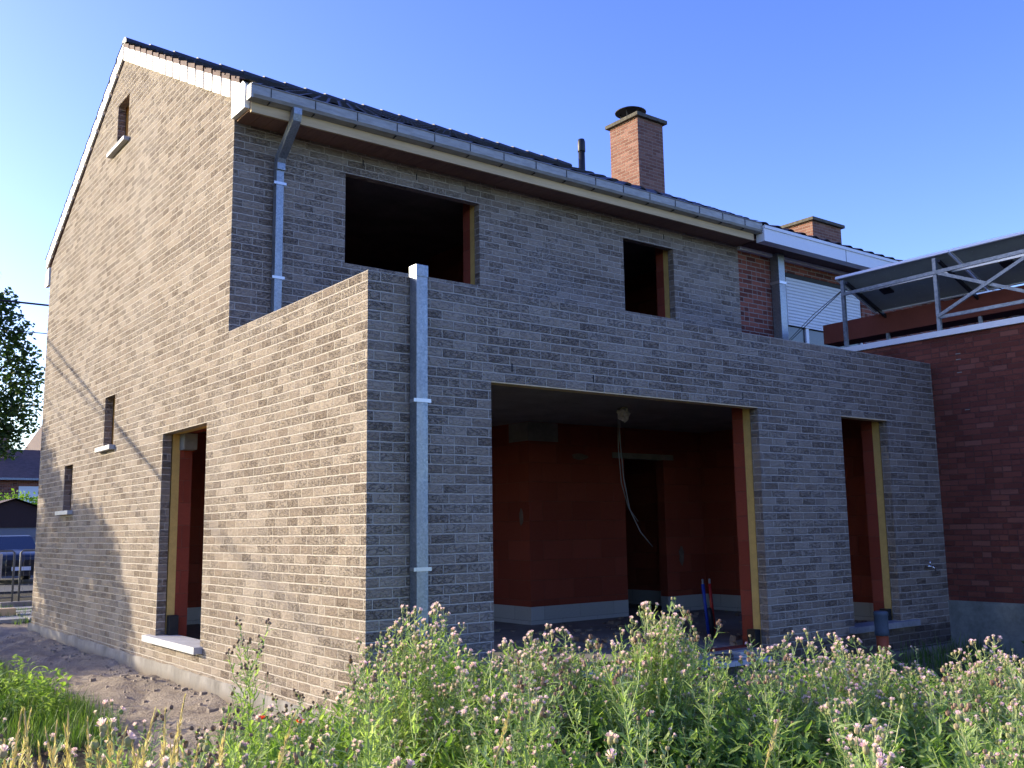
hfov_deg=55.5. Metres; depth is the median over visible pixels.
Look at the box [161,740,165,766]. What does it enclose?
seed stalk
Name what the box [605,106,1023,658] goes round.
neighbour house
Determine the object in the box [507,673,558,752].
thistle
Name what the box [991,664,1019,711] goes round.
thistle
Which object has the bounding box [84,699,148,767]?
thistle
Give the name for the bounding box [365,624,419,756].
thistle
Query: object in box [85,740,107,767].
thistle
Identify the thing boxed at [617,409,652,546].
hanging cable
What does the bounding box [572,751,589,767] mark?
thistle
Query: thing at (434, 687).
thistle
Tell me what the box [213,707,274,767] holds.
thistle
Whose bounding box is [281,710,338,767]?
thistle
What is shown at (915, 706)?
thistle
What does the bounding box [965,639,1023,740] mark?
thistle
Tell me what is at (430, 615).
thistle
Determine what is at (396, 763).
thistle
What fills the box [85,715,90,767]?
seed stalk
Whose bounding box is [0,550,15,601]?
site fence
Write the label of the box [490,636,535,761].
thistle
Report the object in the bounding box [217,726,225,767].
seed stalk
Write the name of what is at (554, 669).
thistle
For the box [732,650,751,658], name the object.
loose block
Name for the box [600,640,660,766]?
thistle
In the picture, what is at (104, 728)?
thistle
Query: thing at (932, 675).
thistle
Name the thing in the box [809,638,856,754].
thistle
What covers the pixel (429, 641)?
thistle
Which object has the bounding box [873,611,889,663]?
drain pipe
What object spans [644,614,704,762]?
thistle
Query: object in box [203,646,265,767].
thistle
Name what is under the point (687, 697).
thistle
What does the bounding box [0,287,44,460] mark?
street tree
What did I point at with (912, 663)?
thistle
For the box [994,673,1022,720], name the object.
thistle
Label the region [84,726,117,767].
thistle
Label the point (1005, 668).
thistle
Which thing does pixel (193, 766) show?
seed stalk
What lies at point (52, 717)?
grass
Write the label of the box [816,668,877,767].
thistle
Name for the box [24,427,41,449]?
distant gable house
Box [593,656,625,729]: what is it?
thistle
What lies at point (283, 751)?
seed stalk
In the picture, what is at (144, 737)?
thistle
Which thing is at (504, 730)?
seed stalk
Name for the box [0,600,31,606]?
concrete block
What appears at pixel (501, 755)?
thistle
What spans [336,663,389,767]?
thistle
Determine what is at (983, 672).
thistle
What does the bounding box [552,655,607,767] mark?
thistle
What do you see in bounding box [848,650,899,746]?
thistle
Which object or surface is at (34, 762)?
thistle
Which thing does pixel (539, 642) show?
thistle
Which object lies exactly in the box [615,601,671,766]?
thistle
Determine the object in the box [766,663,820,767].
thistle
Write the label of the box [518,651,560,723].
thistle
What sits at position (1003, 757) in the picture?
thistle
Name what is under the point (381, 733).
thistle
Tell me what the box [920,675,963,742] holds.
thistle
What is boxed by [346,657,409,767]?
thistle
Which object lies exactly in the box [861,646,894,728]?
thistle
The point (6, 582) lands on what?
road
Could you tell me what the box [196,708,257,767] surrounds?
thistle
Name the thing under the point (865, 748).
thistle
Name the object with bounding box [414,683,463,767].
thistle
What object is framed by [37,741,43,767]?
seed stalk
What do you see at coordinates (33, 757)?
thistle
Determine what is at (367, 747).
thistle
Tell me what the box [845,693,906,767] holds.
thistle
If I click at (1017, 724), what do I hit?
thistle
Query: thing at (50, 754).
seed stalk
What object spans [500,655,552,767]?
thistle
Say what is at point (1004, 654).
thistle
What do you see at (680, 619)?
thistle
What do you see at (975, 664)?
thistle
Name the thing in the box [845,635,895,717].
thistle
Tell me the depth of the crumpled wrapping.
11.20 m
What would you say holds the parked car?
on the road
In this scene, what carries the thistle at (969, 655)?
on the ground at (166, 696)
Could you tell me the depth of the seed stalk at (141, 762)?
2.41 m
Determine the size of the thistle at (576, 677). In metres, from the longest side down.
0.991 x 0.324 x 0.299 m
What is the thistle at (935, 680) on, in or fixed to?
on the ground at (166, 696)
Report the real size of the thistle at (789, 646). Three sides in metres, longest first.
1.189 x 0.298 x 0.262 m
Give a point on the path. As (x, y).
(4, 619)
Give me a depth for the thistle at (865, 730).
3.83 m
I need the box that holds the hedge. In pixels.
[0,488,37,504]
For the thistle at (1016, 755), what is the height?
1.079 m
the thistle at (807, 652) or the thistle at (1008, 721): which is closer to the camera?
the thistle at (1008, 721)
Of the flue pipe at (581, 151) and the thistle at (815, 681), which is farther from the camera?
the flue pipe at (581, 151)
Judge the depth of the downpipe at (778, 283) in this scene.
14.78 m
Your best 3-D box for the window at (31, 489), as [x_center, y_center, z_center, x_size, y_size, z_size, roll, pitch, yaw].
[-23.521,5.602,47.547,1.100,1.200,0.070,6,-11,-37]
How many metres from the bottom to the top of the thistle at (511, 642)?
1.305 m
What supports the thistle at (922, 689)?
on the ground at (166, 696)
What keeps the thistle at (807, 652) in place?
on the ground at (166, 696)
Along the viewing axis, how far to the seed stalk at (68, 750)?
2.41 m
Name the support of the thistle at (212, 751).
on the ground at (166, 696)
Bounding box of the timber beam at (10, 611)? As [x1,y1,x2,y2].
[0,607,15,615]
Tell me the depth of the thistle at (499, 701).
4.77 m
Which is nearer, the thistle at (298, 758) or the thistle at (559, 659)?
the thistle at (298, 758)
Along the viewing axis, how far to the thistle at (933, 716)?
4.33 m
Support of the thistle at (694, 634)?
on the ground at (166, 696)
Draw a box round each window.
[18,486,38,502]
[785,273,862,347]
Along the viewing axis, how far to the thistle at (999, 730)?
3.87 m
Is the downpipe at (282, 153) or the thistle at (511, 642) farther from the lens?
the downpipe at (282, 153)
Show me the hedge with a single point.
(30, 499)
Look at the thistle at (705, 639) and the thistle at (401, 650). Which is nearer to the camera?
the thistle at (401, 650)
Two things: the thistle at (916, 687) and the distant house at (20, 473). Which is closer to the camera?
the thistle at (916, 687)
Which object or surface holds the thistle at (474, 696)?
on the ground at (166, 696)
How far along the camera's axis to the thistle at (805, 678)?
5.17 m
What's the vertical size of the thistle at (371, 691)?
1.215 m
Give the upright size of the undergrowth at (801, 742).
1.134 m
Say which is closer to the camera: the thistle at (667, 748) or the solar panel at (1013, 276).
the thistle at (667, 748)
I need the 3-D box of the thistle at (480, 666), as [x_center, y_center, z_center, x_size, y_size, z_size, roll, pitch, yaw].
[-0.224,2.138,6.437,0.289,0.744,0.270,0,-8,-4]
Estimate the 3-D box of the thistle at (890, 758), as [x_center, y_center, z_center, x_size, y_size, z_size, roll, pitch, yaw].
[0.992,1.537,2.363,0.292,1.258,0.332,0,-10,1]
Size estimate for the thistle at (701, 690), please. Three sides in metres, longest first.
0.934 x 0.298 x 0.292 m
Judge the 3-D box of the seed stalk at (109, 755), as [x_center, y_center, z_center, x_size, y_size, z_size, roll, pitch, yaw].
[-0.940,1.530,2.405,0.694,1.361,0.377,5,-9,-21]
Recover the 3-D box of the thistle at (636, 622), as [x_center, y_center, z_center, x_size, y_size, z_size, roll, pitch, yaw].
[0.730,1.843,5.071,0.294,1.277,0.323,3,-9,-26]
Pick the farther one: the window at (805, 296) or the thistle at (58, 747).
the window at (805, 296)
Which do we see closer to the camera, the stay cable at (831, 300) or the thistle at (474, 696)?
the thistle at (474, 696)
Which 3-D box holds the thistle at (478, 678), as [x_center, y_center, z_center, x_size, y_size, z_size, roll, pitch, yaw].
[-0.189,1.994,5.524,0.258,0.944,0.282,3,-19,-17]
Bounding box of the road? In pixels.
[0,576,33,593]
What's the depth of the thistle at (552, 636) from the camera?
5.32 m
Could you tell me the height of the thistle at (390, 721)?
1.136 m
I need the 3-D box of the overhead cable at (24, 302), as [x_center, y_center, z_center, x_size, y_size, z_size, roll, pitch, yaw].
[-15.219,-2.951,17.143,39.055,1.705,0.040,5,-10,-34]
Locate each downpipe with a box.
[270,107,301,312]
[409,264,431,660]
[770,253,788,339]
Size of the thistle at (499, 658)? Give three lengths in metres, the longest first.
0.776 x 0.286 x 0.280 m
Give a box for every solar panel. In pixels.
[835,249,987,313]
[949,231,1023,289]
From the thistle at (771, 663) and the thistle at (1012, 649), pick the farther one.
the thistle at (1012, 649)
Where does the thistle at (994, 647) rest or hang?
on the ground at (166, 696)
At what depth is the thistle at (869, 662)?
4.91 m
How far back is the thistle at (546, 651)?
5.13 m
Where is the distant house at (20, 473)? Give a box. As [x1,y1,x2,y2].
[0,431,40,537]
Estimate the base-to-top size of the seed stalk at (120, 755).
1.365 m
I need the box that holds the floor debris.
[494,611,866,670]
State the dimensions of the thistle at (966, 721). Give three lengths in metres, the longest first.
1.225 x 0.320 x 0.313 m
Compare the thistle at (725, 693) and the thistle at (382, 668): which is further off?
the thistle at (725, 693)
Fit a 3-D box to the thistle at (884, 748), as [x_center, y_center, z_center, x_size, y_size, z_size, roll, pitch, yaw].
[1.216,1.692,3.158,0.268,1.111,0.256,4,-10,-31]
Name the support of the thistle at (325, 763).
on the ground at (166, 696)
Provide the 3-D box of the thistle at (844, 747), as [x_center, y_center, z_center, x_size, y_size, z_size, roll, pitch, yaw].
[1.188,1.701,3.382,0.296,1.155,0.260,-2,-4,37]
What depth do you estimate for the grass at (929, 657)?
10.47 m
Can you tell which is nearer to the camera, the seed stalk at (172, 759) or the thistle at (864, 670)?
the seed stalk at (172, 759)
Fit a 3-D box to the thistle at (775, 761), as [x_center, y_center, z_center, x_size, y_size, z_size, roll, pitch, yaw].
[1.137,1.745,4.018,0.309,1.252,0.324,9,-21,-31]
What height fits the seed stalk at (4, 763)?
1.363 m
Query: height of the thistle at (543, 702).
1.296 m
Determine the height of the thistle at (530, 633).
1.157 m
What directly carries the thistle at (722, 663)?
on the ground at (166, 696)
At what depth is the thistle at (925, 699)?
5.09 m
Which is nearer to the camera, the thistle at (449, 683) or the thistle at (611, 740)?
the thistle at (611, 740)
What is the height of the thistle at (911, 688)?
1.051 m
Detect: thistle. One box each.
[0,734,36,767]
[0,737,20,764]
[0,739,9,767]
[9,733,65,767]
[18,751,60,767]
[70,710,121,767]
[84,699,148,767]
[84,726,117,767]
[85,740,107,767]
[95,717,168,767]
[113,705,179,767]
[150,749,183,767]
[159,727,210,767]
[160,760,182,767]
[169,721,227,767]
[187,729,209,767]
[187,747,217,767]
[189,722,244,767]
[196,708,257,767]
[197,727,238,767]
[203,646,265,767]
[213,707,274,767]
[216,704,280,767]
[229,616,287,767]
[231,753,244,766]
[242,720,305,767]
[267,713,323,767]
[269,693,320,765]
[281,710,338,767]
[289,688,347,767]
[293,743,314,767]
[303,688,364,767]
[307,710,367,767]
[317,750,332,767]
[335,663,394,767]
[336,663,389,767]
[342,675,383,767]
[343,678,391,767]
[344,653,402,767]
[346,631,402,766]
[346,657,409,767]
[348,660,402,767]
[361,677,401,754]
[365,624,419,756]
[371,665,419,765]
[373,636,416,729]
[376,638,435,767]
[383,616,433,755]
[385,664,449,767]
[387,606,441,764]
[387,756,414,767]
[388,604,430,746]
[392,601,455,767]
[394,604,440,758]
[399,610,444,767]
[409,617,472,759]
[411,683,461,767]
[413,613,458,724]
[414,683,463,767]
[423,648,481,764]
[423,668,467,764]
[425,654,473,762]
[432,607,464,682]
[435,654,494,766]
[438,701,496,767]
[441,632,497,767]
[452,653,523,767]
[458,653,495,738]
[458,653,496,700]
[460,706,524,767]
[472,656,506,766]
[479,668,518,764]
[482,660,528,746]
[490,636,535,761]
[494,637,555,767]
[495,656,516,703]
[497,644,510,719]
[499,660,570,767]
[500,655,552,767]
[503,637,525,691]
[505,630,548,755]
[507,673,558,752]
[507,680,567,767]
[510,641,557,713]
[511,655,571,767]
[512,754,518,767]
[514,662,565,767]
[514,667,562,757]
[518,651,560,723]
[520,628,551,681]
[520,644,553,686]
[522,743,572,767]
[523,623,564,725]
[525,635,553,693]
[525,649,574,764]
[525,661,570,749]
[532,643,574,738]
[534,633,592,765]
[534,641,565,714]
[542,629,588,757]
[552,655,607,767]
[553,626,597,746]
[558,648,586,740]
[562,640,601,755]
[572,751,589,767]
[585,639,657,767]
[588,633,690,767]
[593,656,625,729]
[595,730,619,767]
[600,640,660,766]
[607,635,645,752]
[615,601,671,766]
[616,627,663,767]
[620,606,680,718]
[623,677,676,767]
[628,611,671,715]
[630,597,690,767]
[633,597,693,761]
[640,605,703,766]
[641,604,698,760]
[642,617,697,758]
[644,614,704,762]
[647,601,690,761]
[647,614,704,757]
[651,746,673,767]
[654,636,705,764]
[667,655,702,733]
[674,610,728,767]
[680,650,731,767]
[684,686,730,767]
[685,674,726,766]
[692,649,738,758]
[692,659,738,762]
[694,637,710,702]
[701,652,736,744]
[714,671,766,767]
[735,635,795,764]
[735,644,790,762]
[746,652,822,767]
[747,645,805,767]
[749,631,804,765]
[754,637,799,754]
[761,644,819,767]
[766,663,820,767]
[770,667,812,747]
[778,646,808,741]
[790,653,819,710]
[800,637,850,755]
[802,671,868,767]
[803,628,869,767]
[803,655,840,765]
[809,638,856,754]
[812,631,855,747]
[812,632,865,730]
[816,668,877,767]
[819,641,880,765]
[823,703,892,767]
[826,701,886,767]
[827,693,899,767]
[830,646,880,723]
[834,653,892,752]
[839,670,889,730]
[840,650,903,748]
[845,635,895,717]
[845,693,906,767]
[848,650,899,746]
[850,736,897,767]
[853,740,886,767]
[856,646,915,767]
[860,703,909,765]
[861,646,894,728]
[876,747,904,767]
[880,659,931,764]
[894,675,942,767]
[899,646,930,700]
[899,666,945,764]
[900,666,938,726]
[911,661,961,766]
[912,667,959,753]
[913,667,953,755]
[919,691,983,767]
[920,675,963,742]
[921,675,963,758]
[922,685,1002,767]
[936,649,1015,735]
[936,682,979,753]
[940,662,992,709]
[940,667,1004,767]
[944,699,988,764]
[947,634,1013,731]
[952,653,1017,766]
[953,702,1023,767]
[958,646,1005,729]
[959,668,1021,767]
[960,714,1017,767]
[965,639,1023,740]
[969,656,1023,750]
[977,660,1023,767]
[985,751,1005,767]
[990,642,1018,683]
[991,650,1023,753]
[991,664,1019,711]
[993,646,1019,698]
[994,653,1023,710]
[994,654,1023,744]
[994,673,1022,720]
[998,680,1023,750]
[998,706,1021,744]
[1001,724,1023,767]
[1007,753,1023,767]
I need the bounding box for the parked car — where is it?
[0,535,34,578]
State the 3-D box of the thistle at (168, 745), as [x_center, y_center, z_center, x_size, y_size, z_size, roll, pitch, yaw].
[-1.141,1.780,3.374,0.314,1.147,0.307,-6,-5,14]
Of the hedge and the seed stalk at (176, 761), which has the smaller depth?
the seed stalk at (176, 761)
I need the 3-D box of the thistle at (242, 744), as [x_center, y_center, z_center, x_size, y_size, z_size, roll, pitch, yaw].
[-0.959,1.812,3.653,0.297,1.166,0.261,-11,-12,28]
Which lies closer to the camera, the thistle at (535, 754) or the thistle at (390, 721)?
the thistle at (535, 754)
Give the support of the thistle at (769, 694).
on the ground at (166, 696)
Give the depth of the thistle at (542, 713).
3.73 m
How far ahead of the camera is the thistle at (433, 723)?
4.95 m
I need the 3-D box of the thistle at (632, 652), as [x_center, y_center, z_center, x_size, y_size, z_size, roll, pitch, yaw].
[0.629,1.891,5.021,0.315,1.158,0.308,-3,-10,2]
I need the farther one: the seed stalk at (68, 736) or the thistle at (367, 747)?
the thistle at (367, 747)
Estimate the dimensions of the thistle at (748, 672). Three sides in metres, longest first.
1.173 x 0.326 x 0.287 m
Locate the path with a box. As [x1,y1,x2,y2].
[0,606,31,622]
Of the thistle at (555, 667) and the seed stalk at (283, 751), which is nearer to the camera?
the seed stalk at (283, 751)
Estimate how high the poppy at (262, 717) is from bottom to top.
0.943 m
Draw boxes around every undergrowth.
[0,654,75,717]
[141,623,1023,767]
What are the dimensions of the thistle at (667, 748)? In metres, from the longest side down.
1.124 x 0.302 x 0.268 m
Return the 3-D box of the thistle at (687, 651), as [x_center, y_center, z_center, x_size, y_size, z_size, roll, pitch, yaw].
[0.747,1.775,4.744,0.313,1.355,0.314,7,-11,-42]
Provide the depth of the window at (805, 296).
15.51 m
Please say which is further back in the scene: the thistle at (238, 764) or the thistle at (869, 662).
the thistle at (869, 662)
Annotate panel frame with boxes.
[840,249,1023,347]
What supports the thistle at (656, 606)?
on the ground at (166, 696)
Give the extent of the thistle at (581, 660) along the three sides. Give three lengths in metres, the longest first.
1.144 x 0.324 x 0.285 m
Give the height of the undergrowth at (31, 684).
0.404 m
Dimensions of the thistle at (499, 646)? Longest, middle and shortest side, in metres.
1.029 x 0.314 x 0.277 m
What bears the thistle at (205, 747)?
on the ground at (166, 696)
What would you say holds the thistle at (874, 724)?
on the ground at (166, 696)
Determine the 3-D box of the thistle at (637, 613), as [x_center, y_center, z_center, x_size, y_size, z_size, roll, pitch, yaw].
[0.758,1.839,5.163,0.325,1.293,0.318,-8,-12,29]
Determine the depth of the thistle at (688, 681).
5.31 m
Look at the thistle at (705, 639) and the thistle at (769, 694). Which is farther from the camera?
the thistle at (705, 639)
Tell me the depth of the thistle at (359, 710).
5.12 m
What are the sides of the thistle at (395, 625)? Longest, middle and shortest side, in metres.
1.392 x 0.343 x 0.302 m
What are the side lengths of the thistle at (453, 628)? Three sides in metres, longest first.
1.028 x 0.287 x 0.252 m
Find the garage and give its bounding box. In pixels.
[0,498,37,576]
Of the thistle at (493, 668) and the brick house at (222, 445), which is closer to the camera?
the thistle at (493, 668)
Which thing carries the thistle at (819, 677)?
on the ground at (166, 696)
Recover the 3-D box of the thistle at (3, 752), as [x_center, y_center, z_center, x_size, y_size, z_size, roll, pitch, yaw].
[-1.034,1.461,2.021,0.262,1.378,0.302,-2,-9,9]
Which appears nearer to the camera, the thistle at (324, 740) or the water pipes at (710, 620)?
the thistle at (324, 740)
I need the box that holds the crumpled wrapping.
[617,407,629,422]
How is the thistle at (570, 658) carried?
on the ground at (166, 696)
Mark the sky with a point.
(899, 124)
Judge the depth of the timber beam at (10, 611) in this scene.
17.21 m
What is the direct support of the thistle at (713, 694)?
on the ground at (166, 696)
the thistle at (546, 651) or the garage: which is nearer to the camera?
the thistle at (546, 651)
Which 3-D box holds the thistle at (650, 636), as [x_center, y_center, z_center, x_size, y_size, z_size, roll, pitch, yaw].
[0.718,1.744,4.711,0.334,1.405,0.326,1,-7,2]
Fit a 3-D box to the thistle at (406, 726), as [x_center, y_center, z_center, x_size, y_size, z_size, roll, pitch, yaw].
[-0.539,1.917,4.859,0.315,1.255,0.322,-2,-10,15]
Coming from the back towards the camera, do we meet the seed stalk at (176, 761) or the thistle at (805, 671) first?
the thistle at (805, 671)
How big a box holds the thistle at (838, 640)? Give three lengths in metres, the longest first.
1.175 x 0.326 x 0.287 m
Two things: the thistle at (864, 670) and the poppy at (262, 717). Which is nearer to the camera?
the poppy at (262, 717)
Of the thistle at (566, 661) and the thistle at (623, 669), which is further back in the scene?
the thistle at (566, 661)
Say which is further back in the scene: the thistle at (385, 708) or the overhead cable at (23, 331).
the overhead cable at (23, 331)
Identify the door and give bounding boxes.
[0,527,35,576]
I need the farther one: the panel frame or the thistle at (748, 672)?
the panel frame
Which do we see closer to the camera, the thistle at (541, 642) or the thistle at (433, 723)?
the thistle at (433, 723)
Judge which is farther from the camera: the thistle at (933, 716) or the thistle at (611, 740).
the thistle at (933, 716)
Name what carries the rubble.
on the ground at (166, 696)
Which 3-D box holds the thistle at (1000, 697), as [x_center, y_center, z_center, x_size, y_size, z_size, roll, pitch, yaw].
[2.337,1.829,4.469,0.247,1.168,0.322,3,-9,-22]
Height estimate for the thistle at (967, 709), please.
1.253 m
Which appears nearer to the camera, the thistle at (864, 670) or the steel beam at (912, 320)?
the thistle at (864, 670)
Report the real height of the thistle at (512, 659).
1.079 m
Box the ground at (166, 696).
[0,593,1023,767]
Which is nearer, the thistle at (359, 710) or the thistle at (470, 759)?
the thistle at (470, 759)
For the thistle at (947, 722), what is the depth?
4.58 m
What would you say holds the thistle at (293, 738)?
on the ground at (166, 696)
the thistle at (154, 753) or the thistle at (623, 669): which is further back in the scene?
the thistle at (623, 669)
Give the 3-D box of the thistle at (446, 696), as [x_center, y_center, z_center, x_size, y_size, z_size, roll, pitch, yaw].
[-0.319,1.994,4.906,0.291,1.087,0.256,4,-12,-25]
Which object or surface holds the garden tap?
attached to the brick house at (222, 445)
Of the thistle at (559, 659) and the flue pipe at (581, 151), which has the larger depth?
the flue pipe at (581, 151)
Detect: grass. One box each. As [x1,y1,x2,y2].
[0,601,1023,707]
[0,659,130,755]
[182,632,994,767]
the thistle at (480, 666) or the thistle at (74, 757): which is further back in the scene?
the thistle at (480, 666)
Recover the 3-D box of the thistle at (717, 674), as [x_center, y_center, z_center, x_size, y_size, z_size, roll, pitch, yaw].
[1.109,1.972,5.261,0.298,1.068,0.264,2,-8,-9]
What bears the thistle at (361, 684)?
on the ground at (166, 696)
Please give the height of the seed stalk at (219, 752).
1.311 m
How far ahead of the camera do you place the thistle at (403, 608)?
5.29 m
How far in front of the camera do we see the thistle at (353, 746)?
3.53 m
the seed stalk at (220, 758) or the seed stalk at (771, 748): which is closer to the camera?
the seed stalk at (220, 758)
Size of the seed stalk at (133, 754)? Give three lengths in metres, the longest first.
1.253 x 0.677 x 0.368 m
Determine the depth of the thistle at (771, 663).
4.81 m
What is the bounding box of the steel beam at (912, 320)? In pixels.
[823,285,1023,346]
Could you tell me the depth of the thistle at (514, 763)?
3.39 m
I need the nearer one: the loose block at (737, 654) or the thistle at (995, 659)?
the thistle at (995, 659)
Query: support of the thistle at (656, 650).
on the ground at (166, 696)
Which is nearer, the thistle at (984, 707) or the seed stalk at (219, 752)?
the seed stalk at (219, 752)
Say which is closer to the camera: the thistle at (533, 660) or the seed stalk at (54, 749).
the seed stalk at (54, 749)
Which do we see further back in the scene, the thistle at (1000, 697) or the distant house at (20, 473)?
the distant house at (20, 473)
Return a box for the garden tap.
[925,561,937,573]
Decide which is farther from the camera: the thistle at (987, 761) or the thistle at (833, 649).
the thistle at (833, 649)
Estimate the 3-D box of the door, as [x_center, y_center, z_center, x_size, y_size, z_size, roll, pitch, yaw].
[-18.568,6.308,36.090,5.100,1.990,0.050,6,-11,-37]
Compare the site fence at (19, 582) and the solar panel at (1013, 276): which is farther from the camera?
the site fence at (19, 582)
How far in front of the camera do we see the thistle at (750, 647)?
4.79 m
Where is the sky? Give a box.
[0,0,1023,449]
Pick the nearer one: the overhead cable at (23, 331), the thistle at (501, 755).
the thistle at (501, 755)
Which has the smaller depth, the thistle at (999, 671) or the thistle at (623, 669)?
the thistle at (623, 669)
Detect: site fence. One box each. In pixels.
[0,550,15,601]
[17,549,34,600]
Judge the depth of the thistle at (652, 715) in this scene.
4.09 m
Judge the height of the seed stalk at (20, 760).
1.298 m
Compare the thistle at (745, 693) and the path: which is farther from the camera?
the path
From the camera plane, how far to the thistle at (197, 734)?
3.65 m
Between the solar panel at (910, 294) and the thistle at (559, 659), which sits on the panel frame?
the solar panel at (910, 294)
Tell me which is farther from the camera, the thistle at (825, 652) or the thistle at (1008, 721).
the thistle at (825, 652)
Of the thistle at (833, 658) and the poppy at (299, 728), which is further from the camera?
the thistle at (833, 658)
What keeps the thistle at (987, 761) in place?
on the ground at (166, 696)
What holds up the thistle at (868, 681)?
on the ground at (166, 696)
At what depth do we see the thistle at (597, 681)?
4.71 m
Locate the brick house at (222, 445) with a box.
[28,37,955,731]
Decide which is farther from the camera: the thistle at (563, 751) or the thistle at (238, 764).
the thistle at (563, 751)
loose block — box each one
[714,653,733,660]
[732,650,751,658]
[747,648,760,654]
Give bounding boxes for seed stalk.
[2,740,7,767]
[9,708,22,767]
[16,707,31,767]
[22,708,34,767]
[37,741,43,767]
[45,727,54,767]
[49,720,57,765]
[62,711,71,767]
[63,722,75,767]
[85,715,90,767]
[105,718,114,767]
[117,725,127,767]
[131,741,138,767]
[137,707,155,767]
[159,709,166,765]
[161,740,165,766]
[168,692,185,767]
[170,737,175,767]
[174,737,179,766]
[192,743,198,767]
[214,712,230,762]
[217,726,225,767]
[275,712,295,767]
[494,696,513,767]
[764,711,781,767]
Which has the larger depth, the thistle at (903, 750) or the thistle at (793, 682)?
the thistle at (793, 682)
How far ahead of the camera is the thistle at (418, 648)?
4.91 m
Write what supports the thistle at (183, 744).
on the ground at (166, 696)
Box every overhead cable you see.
[0,299,48,305]
[0,329,46,333]
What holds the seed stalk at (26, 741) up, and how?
on the ground at (166, 696)
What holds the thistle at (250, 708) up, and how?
on the ground at (166, 696)
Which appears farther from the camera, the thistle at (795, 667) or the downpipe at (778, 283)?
the downpipe at (778, 283)
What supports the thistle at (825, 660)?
on the ground at (166, 696)
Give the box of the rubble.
[1,631,983,742]
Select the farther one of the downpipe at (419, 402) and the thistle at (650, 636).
the downpipe at (419, 402)
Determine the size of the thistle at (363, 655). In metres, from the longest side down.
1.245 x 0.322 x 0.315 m
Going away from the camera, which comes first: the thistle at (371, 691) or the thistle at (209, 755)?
the thistle at (209, 755)
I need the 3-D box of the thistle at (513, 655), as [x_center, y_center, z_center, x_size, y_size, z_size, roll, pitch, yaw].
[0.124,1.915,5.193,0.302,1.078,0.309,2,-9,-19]
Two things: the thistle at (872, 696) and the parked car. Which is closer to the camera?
the thistle at (872, 696)
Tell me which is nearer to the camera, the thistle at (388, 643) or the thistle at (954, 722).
the thistle at (954, 722)
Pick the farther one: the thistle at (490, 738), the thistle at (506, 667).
the thistle at (506, 667)
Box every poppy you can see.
[258,716,264,764]
[296,719,303,749]
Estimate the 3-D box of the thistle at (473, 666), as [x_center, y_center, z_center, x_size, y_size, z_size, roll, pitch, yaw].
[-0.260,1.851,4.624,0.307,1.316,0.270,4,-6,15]
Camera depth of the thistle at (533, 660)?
5.32 m
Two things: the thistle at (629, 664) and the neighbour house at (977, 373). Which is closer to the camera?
the thistle at (629, 664)
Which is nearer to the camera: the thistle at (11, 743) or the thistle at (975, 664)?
the thistle at (11, 743)
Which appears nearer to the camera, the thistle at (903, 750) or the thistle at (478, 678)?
the thistle at (903, 750)
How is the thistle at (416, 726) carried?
on the ground at (166, 696)
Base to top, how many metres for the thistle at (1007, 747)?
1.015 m
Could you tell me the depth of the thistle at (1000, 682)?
3.98 m
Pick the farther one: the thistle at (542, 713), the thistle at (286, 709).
the thistle at (286, 709)
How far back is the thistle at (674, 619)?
4.72 m
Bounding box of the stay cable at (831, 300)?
[789,291,840,339]
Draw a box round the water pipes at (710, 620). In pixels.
[701,579,716,638]
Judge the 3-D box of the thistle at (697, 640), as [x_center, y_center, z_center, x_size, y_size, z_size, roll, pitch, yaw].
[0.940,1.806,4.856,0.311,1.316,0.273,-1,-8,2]
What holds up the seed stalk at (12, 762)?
on the ground at (166, 696)
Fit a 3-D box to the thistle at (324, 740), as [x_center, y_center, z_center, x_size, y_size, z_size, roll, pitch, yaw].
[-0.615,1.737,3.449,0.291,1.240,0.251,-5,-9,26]
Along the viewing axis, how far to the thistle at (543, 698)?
5.00 m
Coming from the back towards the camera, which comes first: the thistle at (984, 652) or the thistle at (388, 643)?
the thistle at (388, 643)
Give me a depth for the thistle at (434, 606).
4.92 m
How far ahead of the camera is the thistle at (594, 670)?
5.22 m
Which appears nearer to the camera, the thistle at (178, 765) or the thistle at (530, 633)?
the thistle at (178, 765)
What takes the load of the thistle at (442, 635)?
on the ground at (166, 696)
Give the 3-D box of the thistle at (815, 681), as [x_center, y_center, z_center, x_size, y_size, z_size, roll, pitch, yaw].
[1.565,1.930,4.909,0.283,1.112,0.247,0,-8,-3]
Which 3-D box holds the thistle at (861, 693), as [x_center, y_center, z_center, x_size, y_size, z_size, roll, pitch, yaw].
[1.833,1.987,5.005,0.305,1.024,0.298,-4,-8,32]
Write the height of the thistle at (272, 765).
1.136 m
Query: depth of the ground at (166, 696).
9.53 m
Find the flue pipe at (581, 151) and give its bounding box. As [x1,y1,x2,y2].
[577,138,584,169]
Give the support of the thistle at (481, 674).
on the ground at (166, 696)
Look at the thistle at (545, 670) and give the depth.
4.73 m
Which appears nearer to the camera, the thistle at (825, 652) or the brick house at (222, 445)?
the thistle at (825, 652)
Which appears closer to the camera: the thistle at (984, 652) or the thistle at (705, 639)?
the thistle at (984, 652)
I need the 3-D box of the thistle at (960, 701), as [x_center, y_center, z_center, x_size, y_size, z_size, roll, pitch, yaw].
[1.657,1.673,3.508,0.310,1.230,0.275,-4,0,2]
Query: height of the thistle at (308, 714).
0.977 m
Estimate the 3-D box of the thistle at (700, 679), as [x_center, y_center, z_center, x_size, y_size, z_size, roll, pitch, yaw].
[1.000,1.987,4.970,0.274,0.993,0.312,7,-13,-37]
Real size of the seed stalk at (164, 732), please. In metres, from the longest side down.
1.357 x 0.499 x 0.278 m
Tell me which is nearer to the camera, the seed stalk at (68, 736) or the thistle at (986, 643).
the seed stalk at (68, 736)

